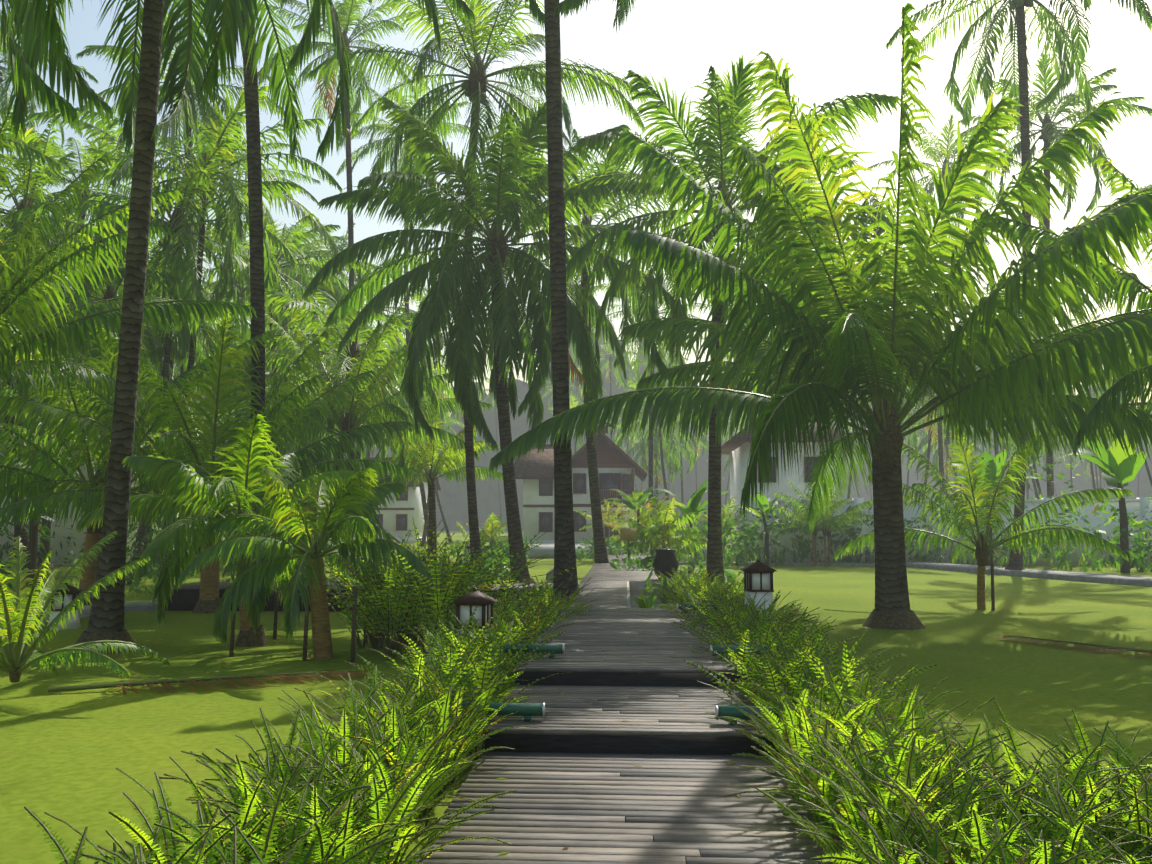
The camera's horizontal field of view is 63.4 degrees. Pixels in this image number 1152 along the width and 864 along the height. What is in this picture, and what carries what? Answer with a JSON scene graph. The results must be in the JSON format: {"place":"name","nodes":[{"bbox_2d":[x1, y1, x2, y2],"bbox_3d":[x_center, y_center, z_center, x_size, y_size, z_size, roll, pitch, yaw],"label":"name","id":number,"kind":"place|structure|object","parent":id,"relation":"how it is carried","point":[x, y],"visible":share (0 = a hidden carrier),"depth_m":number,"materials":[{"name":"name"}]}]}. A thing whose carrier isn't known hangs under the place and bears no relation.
{"place":"outdoors","nodes":[
{"label":"outdoors","id":0,"kind":"place"},
{"bbox_2d":[0,601,157,627],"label":"path","id":1,"kind":"structure","parent":0,"point":[139,606],"depth_m":18.63,"materials":[{"name":"concrete"}]},
{"bbox_2d":[0,531,1151,863],"bbox_3d":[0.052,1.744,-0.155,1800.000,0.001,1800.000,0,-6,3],"label":"lawn","id":2,"kind":"structure","parent":0,"point":[64,755],"depth_m":10.25,"materials":[{"name":"plant"}]},
{"bbox_2d":[0,3,98,387],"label":"palm","id":3,"kind":"object","parent":2,"relation":"on","point":[4,103],"visible":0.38,"depth_m":44.49,"materials":[{"name":"green plant"}]},
{"bbox_2d":[47,583,81,629],"bbox_3d":[-8.584,2.911,15.662,0.460,0.764,0.460,2,-6,-17],"label":"lantern","id":4,"kind":"object","parent":2,"relation":"on","point":[72,593],"visible":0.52,"depth_m":15.51,"materials":[{"name":"white glass"}]},
{"bbox_2d":[0,122,151,364],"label":"palm","id":5,"kind":"object","parent":2,"relation":"on","point":[87,162],"visible":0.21,"depth_m":43.50,"materials":[{"name":"green plant"}]},
{"bbox_2d":[0,267,152,569],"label":"palm","id":6,"kind":"object","parent":2,"relation":"on","point":[47,547],"visible":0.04,"depth_m":35.38,"materials":[{"name":"green plant"}]},
{"bbox_2d":[0,209,181,582],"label":"palm","id":7,"kind":"object","parent":2,"relation":"on","point":[24,224],"visible":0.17,"depth_m":27.57,"materials":[{"name":"green plant"}]},
{"bbox_2d":[0,399,198,564],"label":"building","id":8,"kind":"structure","parent":2,"relation":"on","point":[64,531],"depth_m":39.52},
{"bbox_2d":[0,106,256,415],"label":"palm","id":9,"kind":"object","parent":2,"relation":"on","point":[27,345],"visible":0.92,"depth_m":15.74,"materials":[{"name":"green plant"}]},
{"bbox_2d":[0,285,325,604],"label":"palm","id":10,"kind":"object","parent":2,"relation":"on","point":[88,577],"visible":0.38,"depth_m":18.79,"materials":[{"name":"green plant"}]},
{"bbox_2d":[71,14,284,564],"bbox_3d":[-16.778,-6.077,38.433,8.210,23.477,8.472,-5,-8,44],"label":"palm","id":11,"kind":"object","parent":2,"relation":"on","point":[96,49],"visible":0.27,"depth_m":39.47,"materials":[{"name":"green plant"}]},
{"bbox_2d":[0,300,414,612],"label":"palm","id":12,"kind":"object","parent":2,"relation":"on","point":[209,599],"visible":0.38,"depth_m":18.03,"materials":[{"name":"green plant"}]},
{"bbox_2d":[0,0,440,653],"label":"palm","id":13,"kind":"object","parent":2,"relation":"on","point":[34,26],"visible":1,"depth_m":12.81,"materials":[{"name":"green plant"}]},
{"bbox_2d":[76,414,371,646],"bbox_3d":[-5.082,1.518,13.549,4.243,3.430,4.120,0,-6,3],"label":"palm","id":14,"kind":"object","parent":2,"relation":"on","point":[218,492],"visible":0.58,"depth_m":13.35,"materials":[{"name":"green plant"}]},
{"bbox_2d":[155,112,320,535],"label":"palm","id":15,"kind":"object","parent":2,"relation":"on","point":[282,173],"visible":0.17,"depth_m":51.59,"materials":[{"name":"green plant"}]},
{"bbox_2d":[238,220,348,550],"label":"palm","id":16,"kind":"object","parent":2,"relation":"on","point":[335,238],"visible":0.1,"depth_m":59.09,"materials":[{"name":"green plant"}]},
{"bbox_2d":[238,0,371,571],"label":"palm","id":17,"kind":"object","parent":2,"relation":"on","point":[256,247],"visible":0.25,"depth_m":19.72,"materials":[{"name":"brown plant"}]},
{"bbox_2d":[178,465,435,659],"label":"palm","id":18,"kind":"object","parent":2,"relation":"on","point":[336,519],"visible":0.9,"depth_m":11.95,"materials":[{"name":"green plant"}]},
{"bbox_2d":[24,581,596,863],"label":"fern bed","id":19,"kind":"object","parent":2,"relation":"on","point":[371,785],"visible":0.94,"depth_m":4.87,"materials":[{"name":"green plant"}]},
{"bbox_2d":[258,0,430,548],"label":"palm","id":20,"kind":"object","parent":2,"relation":"on","point":[348,9],"visible":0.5,"depth_m":45.58,"materials":[{"name":"green plant"}]},
{"bbox_2d":[208,302,492,575],"bbox_3d":[-6.939,0.450,27.809,7.865,8.349,7.947,-4,-7,34],"label":"palm","id":21,"kind":"object","parent":2,"relation":"on","point":[366,396],"visible":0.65,"depth_m":27.48,"materials":[{"name":"green plant"}]},
{"bbox_2d":[287,443,440,542],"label":"villa","id":22,"kind":"object","parent":2,"relation":"on","point":[396,519],"visible":0.02,"depth_m":84.31,"materials":[{"name":"paint"}]},
{"bbox_2d":[327,82,481,551],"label":"palm","id":23,"kind":"object","parent":2,"relation":"on","point":[380,128],"visible":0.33,"depth_m":57.49,"materials":[{"name":"green plant"}]},
{"bbox_2d":[277,517,586,657],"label":"fern plants","id":24,"kind":"object","parent":2,"relation":"on","point":[382,616],"visible":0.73,"depth_m":12.54,"materials":[{"name":"green plant"}]},
{"bbox_2d":[367,408,502,570],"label":"palm","id":25,"kind":"object","parent":2,"relation":"on","point":[437,463],"visible":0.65,"depth_m":31.60,"materials":[{"name":"green plant"}]},
{"bbox_2d":[0,477,873,682],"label":"shrubs","id":26,"kind":"object","parent":2,"relation":"on","point":[652,527],"visible":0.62,"depth_m":10.40,"materials":[{"name":"green plant"}]},
{"bbox_2d":[158,584,778,841],"bbox_3d":[-3.051,3.604,20.959,10.555,0.420,52.000,0,-6,3],"label":"boardwalk frame","id":27,"kind":"object","parent":2,"relation":"on","point":[183,600],"visible":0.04,"depth_m":6.58,"materials":[{"name":"wood"}]},
{"bbox_2d":[171,550,858,863],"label":"boardwalk deck","id":28,"kind":"structure","parent":27,"relation":"on","point":[675,808],"depth_m":5.93,"materials":[{"name":"grey wood"}]},
{"bbox_2d":[458,702,544,721],"bbox_3d":[-0.552,2.070,6.909,0.644,0.132,0.102,0,-6,3],"label":"tube light","id":29,"kind":"object","parent":28,"relation":"on","point":[527,711],"visible":0.75,"depth_m":6.87,"materials":[{"name":"green paint"}]},
{"bbox_2d":[503,644,564,657],"bbox_3d":[-0.411,2.134,9.109,0.594,0.132,0.102,0,-6,3],"label":"tube light","id":30,"kind":"object","parent":28,"relation":"on","point":[556,648],"visible":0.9,"depth_m":9.07,"materials":[{"name":"green paint"}]},
{"bbox_2d":[710,645,767,659],"bbox_3d":[1.565,2.120,8.965,0.544,0.132,0.102,0,-6,3],"label":"tube light","id":31,"kind":"object","parent":28,"relation":"on","point":[719,649],"visible":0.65,"depth_m":8.93,"materials":[{"name":"green paint"}]},
{"bbox_2d":[715,705,811,724],"bbox_3d":[1.359,2.056,6.768,0.684,0.132,0.102,0,-6,3],"label":"tube light","id":32,"kind":"object","parent":28,"relation":"on","point":[727,711],"visible":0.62,"depth_m":6.74,"materials":[{"name":"green paint"}]},
{"bbox_2d":[451,588,498,639],"bbox_3d":[-1.186,2.329,10.924,0.460,0.998,0.460,-1,-6,12],"label":"lantern","id":33,"kind":"object","parent":2,"relation":"on","point":[469,601],"visible":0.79,"depth_m":10.81,"materials":[{"name":"white glass"}]},
{"bbox_2d":[305,0,647,582],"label":"palm","id":34,"kind":"object","parent":2,"relation":"on","point":[475,85],"visible":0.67,"depth_m":26.20,"materials":[{"name":"green plant"}]},
{"bbox_2d":[301,97,688,582],"bbox_3d":[-2.279,-2.048,24.917,9.907,12.791,9.770,4,-7,-38],"label":"palm","id":35,"kind":"object","parent":2,"relation":"on","point":[500,347],"visible":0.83,"depth_m":23.98,"materials":[{"name":"green plant"}]},
{"bbox_2d":[442,0,635,600],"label":"palm","id":36,"kind":"object","parent":2,"relation":"on","point":[564,536],"visible":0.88,"depth_m":17.08,"materials":[{"name":"brown plant"}]},
{"bbox_2d":[490,573,595,614],"bbox_3d":[-0.664,2.978,16.836,2.106,0.869,3.450,0,-6,3],"label":"fern plant","id":37,"kind":"object","parent":2,"relation":"on","point":[543,588],"visible":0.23,"depth_m":16.49,"materials":[{"name":"green plant"}]},
{"bbox_2d":[0,430,1151,596],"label":"understory shrub","id":38,"kind":"object","parent":2,"relation":"on","point":[1119,468],"visible":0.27,"depth_m":34.95,"materials":[{"name":"green plant"}]},
{"bbox_2d":[418,129,738,562],"bbox_3d":[0.385,-2.514,30.300,9.746,14.768,10.227,3,-6,-28],"label":"palm","id":39,"kind":"object","parent":2,"relation":"on","point":[600,553],"visible":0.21,"depth_m":30.50,"materials":[{"name":"green plant"}]},
{"bbox_2d":[514,420,646,541],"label":"villa","id":40,"kind":"object","parent":2,"relation":"on","point":[618,468],"visible":0.48,"depth_m":68.20,"materials":[{"name":"paint"}]},
{"bbox_2d":[14,196,1151,584],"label":"palm trunks","id":41,"kind":"object","parent":2,"relation":"on","point":[140,538],"visible":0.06,"depth_m":66.18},
{"bbox_2d":[0,135,62,172],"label":"palm","id":42,"kind":"object","parent":41,"relation":"on","point":[17,145],"visible":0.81,"depth_m":26.79,"materials":[{"name":"green plant"}]},
{"bbox_2d":[0,188,90,399],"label":"palm","id":43,"kind":"object","parent":41,"relation":"on","point":[13,209],"depth_m":35.71,"materials":[{"name":"green plant"}]},
{"bbox_2d":[0,105,160,357],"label":"palm","id":44,"kind":"object","parent":41,"relation":"on","point":[31,183],"visible":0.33,"depth_m":30.22,"materials":[{"name":"green plant"}]},
{"bbox_2d":[0,313,180,463],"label":"palm","id":45,"kind":"object","parent":41,"relation":"on","point":[53,393],"depth_m":39.99,"materials":[{"name":"green plant"}]},
{"bbox_2d":[0,212,238,417],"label":"palm","id":46,"kind":"object","parent":41,"relation":"on","point":[109,293],"visible":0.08,"depth_m":32.54,"materials":[{"name":"green plant"}]},
{"bbox_2d":[26,209,215,398],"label":"palm","id":47,"kind":"object","parent":41,"relation":"on","point":[71,218],"visible":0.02,"depth_m":39.82,"materials":[{"name":"green plant"}]},
{"bbox_2d":[3,120,303,366],"bbox_3d":[-12.597,-5.834,30.005,8.433,7.732,8.397,-2,-6,23],"label":"palm","id":48,"kind":"object","parent":41,"relation":"on","point":[200,176],"visible":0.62,"depth_m":29.07,"materials":[{"name":"green plant"}]},
{"bbox_2d":[74,237,277,420],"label":"palm","id":49,"kind":"object","parent":41,"relation":"on","point":[198,347],"visible":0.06,"depth_m":38.59,"materials":[{"name":"green plant"}]},
{"bbox_2d":[28,61,341,322],"bbox_3d":[-12.419,-7.559,30.932,9.239,8.177,9.180,1,-6,-12],"label":"palm","id":50,"kind":"object","parent":41,"relation":"on","point":[225,129],"visible":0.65,"depth_m":29.85,"materials":[{"name":"green plant"}]},
{"bbox_2d":[141,281,241,402],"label":"palm","id":51,"kind":"object","parent":41,"relation":"on","point":[176,371],"visible":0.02,"depth_m":61.11,"materials":[{"name":"green plant"}]},
{"bbox_2d":[172,343,270,455],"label":"palm","id":52,"kind":"object","parent":41,"relation":"on","point":[203,397],"visible":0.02,"depth_m":57.22,"materials":[{"name":"green plant"}]},
{"bbox_2d":[181,201,375,367],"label":"palm","id":53,"kind":"object","parent":41,"relation":"on","point":[294,249],"visible":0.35,"depth_m":34.76,"materials":[{"name":"green plant"}]},
{"bbox_2d":[223,240,338,325],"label":"palm","id":54,"kind":"object","parent":41,"relation":"on","point":[281,270],"visible":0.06,"depth_m":58.30,"materials":[{"name":"green plant"}]},
{"bbox_2d":[201,271,393,421],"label":"palm","id":55,"kind":"object","parent":41,"relation":"on","point":[312,336],"visible":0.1,"depth_m":39.04,"materials":[{"name":"green plant"}]},
{"bbox_2d":[220,276,413,465],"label":"palm","id":56,"kind":"object","parent":41,"relation":"on","point":[330,309],"visible":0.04,"depth_m":43.82,"materials":[{"name":"green plant"}]},
{"bbox_2d":[275,220,392,328],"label":"palm","id":57,"kind":"object","parent":41,"relation":"on","point":[326,253],"visible":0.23,"depth_m":54.46,"materials":[{"name":"green plant"}]},
{"bbox_2d":[216,264,476,504],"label":"palm","id":58,"kind":"object","parent":41,"relation":"attached to","point":[352,350],"visible":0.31,"depth_m":30.92,"materials":[{"name":"green plant"}]},
{"bbox_2d":[286,313,446,459],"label":"palm","id":59,"kind":"object","parent":41,"relation":"on","point":[399,381],"visible":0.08,"depth_m":42.31,"materials":[{"name":"green plant"}]},
{"bbox_2d":[341,253,440,386],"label":"palm","id":60,"kind":"object","parent":41,"relation":"on","point":[399,339],"visible":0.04,"depth_m":61.16,"materials":[{"name":"green plant"}]},
{"bbox_2d":[363,293,490,410],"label":"palm","id":61,"kind":"object","parent":41,"relation":"on","point":[442,347],"visible":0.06,"depth_m":71.56,"materials":[{"name":"green plant"}]},
{"bbox_2d":[392,363,475,442],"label":"palm","id":62,"kind":"object","parent":41,"relation":"on","point":[448,421],"visible":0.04,"depth_m":82.05,"materials":[{"name":"green plant"}]},
{"bbox_2d":[411,398,463,454],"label":"palm","id":63,"kind":"object","parent":41,"relation":"on","point":[453,431],"visible":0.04,"depth_m":122.58,"materials":[{"name":"green plant"}]},
{"bbox_2d":[478,377,519,414],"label":"palm","id":64,"kind":"object","parent":41,"relation":"on","point":[491,401],"visible":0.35,"depth_m":161.20,"materials":[{"name":"green plant"}]},
{"bbox_2d":[530,320,601,367],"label":"palm","id":65,"kind":"object","parent":41,"relation":"on","point":[573,353],"visible":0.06,"depth_m":106.41,"materials":[{"name":"green plant"}]},
{"bbox_2d":[546,367,607,405],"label":"palm","id":66,"kind":"object","parent":41,"relation":"on","point":[577,388],"visible":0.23,"depth_m":144.68,"materials":[{"name":"green plant"}]},
{"bbox_2d":[544,393,613,454],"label":"palm","id":67,"kind":"object","parent":41,"relation":"on","point":[580,443],"visible":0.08,"depth_m":113.91,"materials":[{"name":"green plant"}]},
{"bbox_2d":[581,337,637,387],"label":"palm","id":68,"kind":"object","parent":41,"relation":"on","point":[611,357],"visible":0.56,"depth_m":129.46,"materials":[{"name":"green plant"}]},
{"bbox_2d":[600,407,648,454],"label":"palm","id":69,"kind":"object","parent":41,"relation":"on","point":[632,443],"visible":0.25,"depth_m":125.89,"materials":[{"name":"green plant"}]},
{"bbox_2d":[600,380,708,477],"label":"palm","id":70,"kind":"object","parent":41,"relation":"on","point":[673,457],"visible":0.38,"depth_m":70.38,"materials":[{"name":"green plant"}]},
{"bbox_2d":[608,402,706,487],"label":"palm","id":71,"kind":"object","parent":41,"relation":"on","point":[682,449],"visible":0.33,"depth_m":84.86,"materials":[{"name":"green plant"}]},
{"bbox_2d":[626,348,688,389],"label":"palm","id":72,"kind":"object","parent":41,"relation":"on","point":[641,362],"visible":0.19,"depth_m":111.85,"materials":[{"name":"green plant"}]},
{"bbox_2d":[636,385,708,455],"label":"palm","id":73,"kind":"object","parent":41,"relation":"on","point":[704,442],"visible":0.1,"depth_m":92.36,"materials":[{"name":"green plant"}]},
{"bbox_2d":[669,421,725,462],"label":"palm","id":74,"kind":"object","parent":41,"relation":"on","point":[698,446],"visible":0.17,"depth_m":143.47,"materials":[{"name":"green plant"}]},
{"bbox_2d":[899,402,935,464],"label":"palm","id":75,"kind":"object","parent":41,"relation":"on","point":[902,456],"visible":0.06,"depth_m":102.69,"materials":[{"name":"green plant"}]},
{"bbox_2d":[858,351,981,457],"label":"palm","id":76,"kind":"object","parent":41,"relation":"on","point":[914,445],"visible":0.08,"depth_m":64.35,"materials":[{"name":"green plant"}]},
{"bbox_2d":[906,413,999,488],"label":"palm","id":77,"kind":"object","parent":41,"relation":"on","point":[922,441],"visible":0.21,"depth_m":80.60,"materials":[{"name":"green plant"}]},
{"bbox_2d":[986,418,1056,472],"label":"palm","id":78,"kind":"object","parent":41,"relation":"on","point":[1043,453],"visible":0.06,"depth_m":92.44,"materials":[{"name":"green plant"}]},
{"bbox_2d":[1057,441,1108,481],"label":"palm","id":79,"kind":"object","parent":41,"relation":"on","point":[1085,470],"visible":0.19,"depth_m":159.83,"materials":[{"name":"green plant"}]},
{"bbox_2d":[1057,393,1113,463],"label":"palm","id":80,"kind":"object","parent":41,"relation":"on","point":[1070,457],"visible":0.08,"depth_m":85.23,"materials":[{"name":"green plant"}]},
{"bbox_2d":[48,588,1151,855],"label":"soil","id":81,"kind":"structure","parent":2,"relation":"on","point":[252,680],"depth_m":10.23,"materials":[{"name":"soil"}]},
{"bbox_2d":[229,563,994,662],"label":"wooden stakes","id":82,"kind":"object","parent":2,"relation":"on","point":[305,639],"visible":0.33,"depth_m":12.07,"materials":[{"name":"brown wood"}]},
{"bbox_2d":[545,529,678,582],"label":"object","id":83,"kind":"object","parent":2,"relation":"on","point":[664,560],"visible":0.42,"depth_m":21.71,"materials":[{"name":"brown ceramic"}]},
{"bbox_2d":[591,268,710,509],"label":"palm","id":84,"kind":"object","parent":2,"relation":"on","point":[650,464],"visible":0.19,"depth_m":53.55,"materials":[{"name":"green plant"}]},
{"bbox_2d":[627,581,698,607],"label":"pond walls","id":85,"kind":"structure","parent":2,"relation":"on","point":[634,587],"depth_m":21.02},
{"bbox_2d":[630,594,675,607],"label":"pond water","id":86,"kind":"structure","parent":85,"relation":"in","point":[633,602],"depth_m":18.98,"materials":[{"name":"grey liquid"}]},
{"bbox_2d":[630,566,682,607],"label":"pond plants","id":87,"kind":"object","parent":86,"relation":"in","point":[641,602],"visible":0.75,"depth_m":17.82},
{"bbox_2d":[196,326,1151,530],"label":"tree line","id":88,"kind":"object","parent":2,"relation":"on","point":[452,494],"visible":0.06,"depth_m":216.99,"materials":[{"name":"plant"}]},
{"bbox_2d":[545,53,931,586],"bbox_3d":[3.985,-2.328,22.487,9.626,12.850,10.149,0,-6,3],"label":"palm","id":89,"kind":"object","parent":2,"relation":"on","point":[726,125],"visible":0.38,"depth_m":21.82,"materials":[{"name":"green plant"}]},
{"bbox_2d":[740,559,775,622],"bbox_3d":[2.667,2.476,13.605,0.460,1.230,0.460,0,-6,-3],"label":"lantern","id":90,"kind":"object","parent":2,"relation":"on","point":[758,576],"visible":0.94,"depth_m":13.48,"materials":[{"name":"white glass"}]},
{"bbox_2d":[733,160,848,235],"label":"palm","id":91,"kind":"object","parent":2,"relation":"on","point":[812,181],"depth_m":65.24,"materials":[{"name":"green plant"}]},
{"bbox_2d":[489,2,1151,629],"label":"palm","id":92,"kind":"object","parent":2,"relation":"on","point":[847,322],"visible":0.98,"depth_m":15.10,"materials":[{"name":"green plant"}]},
{"bbox_2d":[640,565,1042,840],"bbox_3d":[2.203,2.613,13.164,2.446,0.878,17.314,0,-6,3],"label":"fern bed","id":93,"kind":"object","parent":2,"relation":"on","point":[786,676],"visible":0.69,"depth_m":7.25,"materials":[{"name":"green plant"}]},
{"bbox_2d":[864,112,1032,499],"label":"palm","id":94,"kind":"object","parent":2,"relation":"on","point":[947,154],"visible":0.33,"depth_m":60.30,"materials":[{"name":"green plant"}]},
{"bbox_2d":[751,700,1151,863],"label":"fern band","id":95,"kind":"object","parent":2,"relation":"on","point":[1070,817],"visible":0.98,"depth_m":4.34,"materials":[{"name":"green plant"}]},
{"bbox_2d":[760,497,1151,564],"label":"hedge","id":96,"kind":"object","parent":2,"relation":"on","point":[1138,504],"depth_m":39.91,"materials":[{"name":"plant"}]},
{"bbox_2d":[834,424,1132,609],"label":"palm","id":97,"kind":"object","parent":2,"relation":"on","point":[983,549],"visible":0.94,"depth_m":18.93,"materials":[{"name":"green plant"}]},
{"bbox_2d":[886,0,1151,569],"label":"palm","id":98,"kind":"object","parent":2,"relation":"on","point":[1060,40],"visible":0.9,"depth_m":32.28,"materials":[{"name":"green plant"}]},
{"bbox_2d":[946,156,1151,476],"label":"palm","id":99,"kind":"object","parent":2,"relation":"on","point":[1131,289],"visible":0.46,"depth_m":15.18,"materials":[{"name":"green plant"}]},
{"bbox_2d":[954,51,1151,497],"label":"palm","id":100,"kind":"object","parent":2,"relation":"on","point":[1048,130],"visible":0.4,"depth_m":42.10,"materials":[{"name":"green plant"}]},
{"bbox_2d":[0,0,1151,417],"label":"sky","id":101,"kind":"structure","parent":0,"point":[835,49],"materials":[{"name":"white"}]},
{"bbox_2d":[483,542,727,558],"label":"plaza paving","id":102,"kind":"structure","parent":0,"point":[546,548],"depth_m":46.83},
{"bbox_2d":[679,562,874,565],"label":"path","id":103,"kind":"structure","parent":0,"point":[811,564],"depth_m":38.72,"materials":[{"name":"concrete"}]},
{"bbox_2d":[721,420,852,555],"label":"building","id":104,"kind":"structure","parent":0,"point":[739,452],"depth_m":50.53,"materials":[{"name":"paint"}]},
{"bbox_2d":[864,561,1151,586],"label":"path","id":105,"kind":"structure","parent":0,"point":[1097,578],"depth_m":30.04,"materials":[{"name":"concrete"}]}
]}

